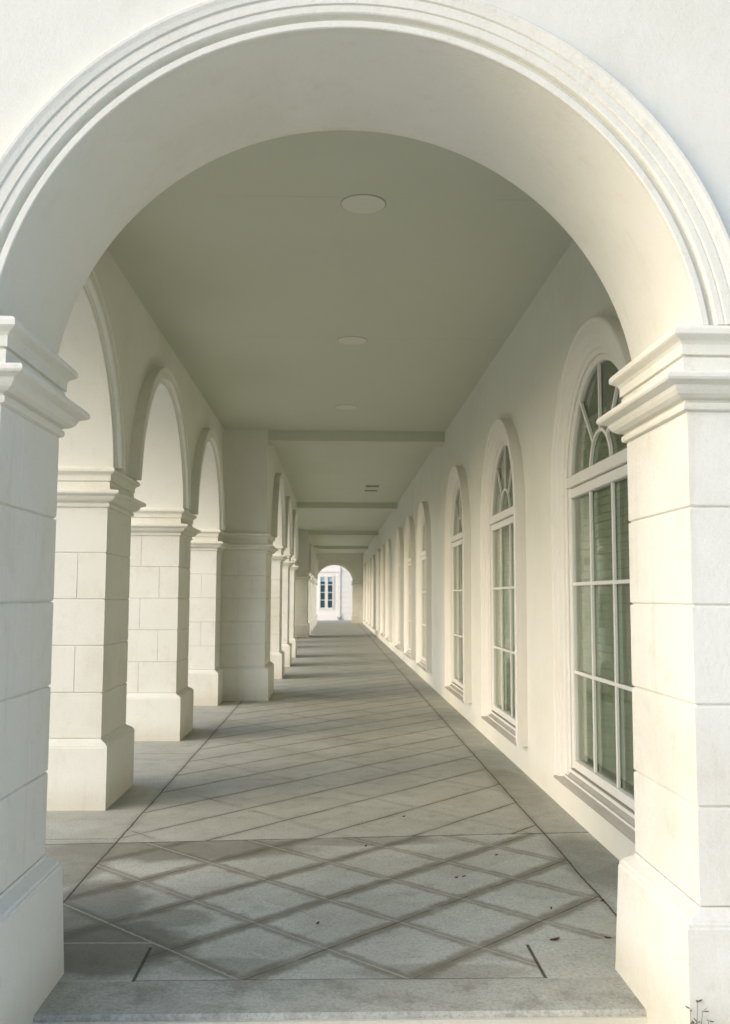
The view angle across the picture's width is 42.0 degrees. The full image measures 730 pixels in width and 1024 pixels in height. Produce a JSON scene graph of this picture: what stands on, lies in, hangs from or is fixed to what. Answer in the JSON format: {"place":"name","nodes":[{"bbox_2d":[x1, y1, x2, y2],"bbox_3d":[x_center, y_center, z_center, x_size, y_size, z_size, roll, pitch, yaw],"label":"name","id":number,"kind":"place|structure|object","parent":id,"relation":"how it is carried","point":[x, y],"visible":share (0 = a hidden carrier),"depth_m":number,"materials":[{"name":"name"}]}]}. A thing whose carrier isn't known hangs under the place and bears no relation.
{"place":"outdoors","nodes":[
{"label":"outdoors","id":0,"kind":"place"},
{"bbox_2d":[45,466,145,810],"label":"masonry pier","id":1,"kind":"structure","parent":0,"point":[91,753],"depth_m":7.31,"materials":[{"name":"white stone"}]},
{"bbox_2d":[126,508,200,740],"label":"masonry pier","id":2,"kind":"structure","parent":0,"point":[160,699],"depth_m":10.72,"materials":[{"name":"white stone"}]},
{"bbox_2d":[188,529,227,705],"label":"masonry pier","id":3,"kind":"structure","parent":0,"point":[205,669],"depth_m":14.14,"materials":[{"name":"white stone"}]},
{"bbox_2d":[270,546,287,678],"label":"masonry pier","id":4,"kind":"structure","parent":0,"point":[277,653],"depth_m":18.73,"materials":[{"name":"white stone"}]},
{"bbox_2d":[281,554,293,666],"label":"masonry pier","id":5,"kind":"structure","parent":0,"point":[288,563],"depth_m":21.99,"materials":[{"name":"white stone"}]},
{"bbox_2d":[289,559,298,657],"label":"masonry pier","id":6,"kind":"structure","parent":0,"point":[292,637],"depth_m":25.22,"materials":[{"name":"white stone"}]},
{"bbox_2d":[295,572,310,636],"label":"masonry pier","id":7,"kind":"structure","parent":0,"point":[302,626],"depth_m":37.87,"materials":[{"name":"white stone"}]},
{"bbox_2d":[296,531,307,571],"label":"return wall","id":8,"kind":"structure","parent":7,"relation":"on","point":[302,562],"depth_m":38.03,"materials":[{"name":"beige paint"}]},
{"bbox_2d":[308,535,317,579],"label":"arcade wall","id":9,"kind":"structure","parent":7,"relation":"on","point":[312,563],"depth_m":42.28,"materials":[{"name":"beige paint"}]},
{"bbox_2d":[308,574,312,632],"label":"masonry pier","id":10,"kind":"structure","parent":0,"point":[309,588],"depth_m":42.02,"materials":[{"name":"white stone"}]},
{"bbox_2d":[310,576,314,630],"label":"masonry pier","id":11,"kind":"structure","parent":0,"point":[311,620],"depth_m":45.43,"materials":[{"name":"white stone"}]},
{"bbox_2d":[312,577,315,627],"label":"masonry pier","id":12,"kind":"structure","parent":0,"point":[313,618],"depth_m":48.90,"materials":[{"name":"white stone"}]},
{"bbox_2d":[314,579,316,625],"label":"masonry pier","id":13,"kind":"structure","parent":0,"point":[314,601],"depth_m":52.20,"materials":[{"name":"white stone"}]},
{"bbox_2d":[315,580,317,623],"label":"masonry pier","id":14,"kind":"structure","parent":0,"point":[315,601],"depth_m":55.59,"materials":[{"name":"white stone"}]},
{"bbox_2d":[33,620,646,1022],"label":"arcade floor","id":15,"kind":"structure","parent":0,"point":[219,861],"depth_m":5.52,"materials":[{"name":"stone"}]},
{"bbox_2d":[220,533,277,700],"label":"masonry pier","id":16,"kind":"structure","parent":15,"relation":"on","point":[246,665],"depth_m":14.82,"materials":[{"name":"white stone"}]},
{"bbox_2d":[58,249,224,530],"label":"arcade wall","id":17,"kind":"structure","parent":16,"relation":"on","point":[153,426],"depth_m":8.31,"materials":[{"name":"beige paint"}]},
{"bbox_2d":[223,429,267,532],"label":"return wall","id":18,"kind":"structure","parent":16,"relation":"on","point":[245,471],"depth_m":15.04,"materials":[{"name":"beige paint"}]},
{"bbox_2d":[266,442,297,558],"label":"arcade wall","id":19,"kind":"structure","parent":16,"relation":"on","point":[282,524],"depth_m":18.53,"materials":[{"name":"beige paint"}]},
{"bbox_2d":[32,1016,647,1023],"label":"step riser","id":20,"kind":"object","parent":15,"relation":"attached to","point":[594,1020],"visible":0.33,"depth_m":3.66,"materials":[{"name":"grey stone"}]},
{"bbox_2d":[351,581,362,622],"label":"masonry pier","id":21,"kind":"structure","parent":15,"relation":"on","point":[357,603],"depth_m":58.25,"materials":[{"name":"white stone"}]},
{"bbox_2d":[363,240,636,860],"bbox_3d":[0.848,2.274,31.226,0.406,4.350,54.479,0,-5,-2],"label":"window wall","id":22,"kind":"structure","parent":15,"relation":"on","point":[497,603],"depth_m":8.18,"materials":[{"name":"beige paint"}]},
{"bbox_2d":[363,564,365,621],"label":"arched window","id":23,"kind":"structure","parent":22,"relation":"in","point":[364,575],"depth_m":52.20,"materials":[{"name":"white paint"}]},
{"bbox_2d":[366,561,368,623],"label":"arched window","id":24,"kind":"structure","parent":22,"relation":"in","point":[367,566],"depth_m":47.69,"materials":[{"name":"white paint"}]},
{"bbox_2d":[368,558,371,625],"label":"arched window","id":25,"kind":"structure","parent":22,"relation":"in","point":[370,559],"depth_m":45.44,"materials":[{"name":"white paint"}]},
{"bbox_2d":[371,555,375,628],"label":"arched window","id":26,"kind":"structure","parent":22,"relation":"in","point":[373,571],"depth_m":40.48,"materials":[{"name":"white paint"}]},
{"bbox_2d":[376,549,380,632],"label":"arched window","id":27,"kind":"structure","parent":22,"relation":"in","point":[378,559],"depth_m":36.81,"materials":[{"name":"white paint"}]},
{"bbox_2d":[380,544,385,636],"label":"arched window","id":28,"kind":"structure","parent":22,"relation":"in","point":[383,550],"depth_m":33.83,"materials":[{"name":"white paint"}]},
{"bbox_2d":[385,539,391,641],"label":"arched window","id":29,"kind":"structure","parent":22,"relation":"in","point":[388,562],"depth_m":30.35,"materials":[{"name":"white paint"}]},
{"bbox_2d":[395,527,403,650],"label":"arched window","id":30,"kind":"structure","parent":22,"relation":"in","point":[399,544],"depth_m":25.32,"materials":[{"name":"white paint"}]},
{"bbox_2d":[404,516,415,659],"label":"arched window","id":31,"kind":"structure","parent":22,"relation":"in","point":[409,539],"depth_m":21.81,"materials":[{"name":"white paint"}]},
{"bbox_2d":[416,501,431,671],"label":"arched window","id":32,"kind":"structure","parent":22,"relation":"in","point":[423,537],"depth_m":18.46,"materials":[{"name":"white paint"}]},
{"bbox_2d":[444,466,471,702],"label":"arched window","id":33,"kind":"structure","parent":22,"relation":"in","point":[457,538],"depth_m":13.43,"materials":[{"name":"white paint"}]},
{"bbox_2d":[480,418,527,746],"bbox_3d":[1.408,0.626,9.733,0.140,3.178,2.060,0,-5,-2],"label":"arched window","id":34,"kind":"structure","parent":22,"relation":"in","point":[504,703],"depth_m":9.82,"materials":[{"name":"white paint"}]},
{"bbox_2d":[550,316,636,843],"bbox_3d":[1.649,0.344,6.230,0.396,3.240,2.060,0,-5,-2],"label":"arched window","id":35,"kind":"structure","parent":22,"relation":"in","point":[599,340],"depth_m":6.52,"materials":[{"name":"white paint"}]},
{"bbox_2d":[107,130,572,553],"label":"ceiling","id":36,"kind":"structure","parent":0,"point":[262,277],"depth_m":8.28,"materials":[{"name":"white paint"}]},
{"bbox_2d":[335,405,356,408],"bbox_3d":[-0.261,-1.473,13.283,0.312,0.017,0.312,0,-5,-2],"label":"ceiling light","id":37,"kind":"object","parent":36,"relation":"attached to","point":[346,406],"visible":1,"depth_m":13.25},
{"bbox_2d":[337,336,366,344],"bbox_3d":[-0.132,-1.781,9.839,0.312,0.017,0.312,0,-5,-2],"label":"ceiling light","id":38,"kind":"object","parent":36,"relation":"attached to","point":[352,340],"visible":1,"depth_m":9.82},
{"bbox_2d":[340,194,385,212],"bbox_3d":[-0.011,-2.087,6.424,0.312,0.017,0.312,0,-5,-2],"label":"ceiling light","id":39,"kind":"object","parent":36,"relation":"attached to","point":[362,203],"visible":1,"depth_m":6.40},
{"bbox_2d":[364,485,379,490],"bbox_3d":[0.160,-0.580,23.161,0.340,0.030,1.300,0,-5,-2],"label":"ceiling vent","id":40,"kind":"object","parent":36,"relation":"attached to","point":[371,487],"visible":1,"depth_m":22.95,"materials":[{"name":"white metal"}]},
{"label":"masonry pier","id":41,"kind":"object","parent":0,"visible":0},
{"bbox_2d":[317,554,362,580],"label":"end arch wall","id":42,"kind":"structure","parent":41,"relation":"on","point":[352,564],"depth_m":58.44,"materials":[{"name":"beige paint"}]},
{"label":"forecourt","id":43,"kind":"structure","parent":0,"visible":0},
{"bbox_2d":[0,316,89,1023],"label":"masonry pier","id":44,"kind":"structure","parent":43,"relation":"on","point":[39,410],"depth_m":3.67,"materials":[{"name":"white stone"}]},
{"bbox_2d":[0,0,729,359],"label":"entrance arch wall","id":45,"kind":"structure","parent":44,"relation":"on","point":[598,130],"depth_m":3.60,"materials":[{"name":"beige paint"}]},
{"bbox_2d":[316,565,352,619],"bbox_3d":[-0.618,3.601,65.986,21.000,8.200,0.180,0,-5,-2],"label":"building","id":46,"kind":"structure","parent":43,"relation":"on","point":[334,593],"depth_m":65.73,"materials":[{"name":"white paint"}]},
{"bbox_2d":[319,576,333,608],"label":"casement window","id":47,"kind":"structure","parent":46,"relation":"in","point":[326,583],"depth_m":65.71,"materials":[{"name":"white paint"}]},
{"bbox_2d":[596,325,729,1023],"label":"masonry pier","id":48,"kind":"structure","parent":43,"relation":"on","point":[668,416],"depth_m":3.50,"materials":[{"name":"white stone"}]},
{"bbox_2d":[686,999,708,1023],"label":"weed","id":49,"kind":"object","parent":43,"relation":"on","point":[692,1022],"visible":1,"depth_m":3.24,"materials":[{"name":"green plant"}]}
]}

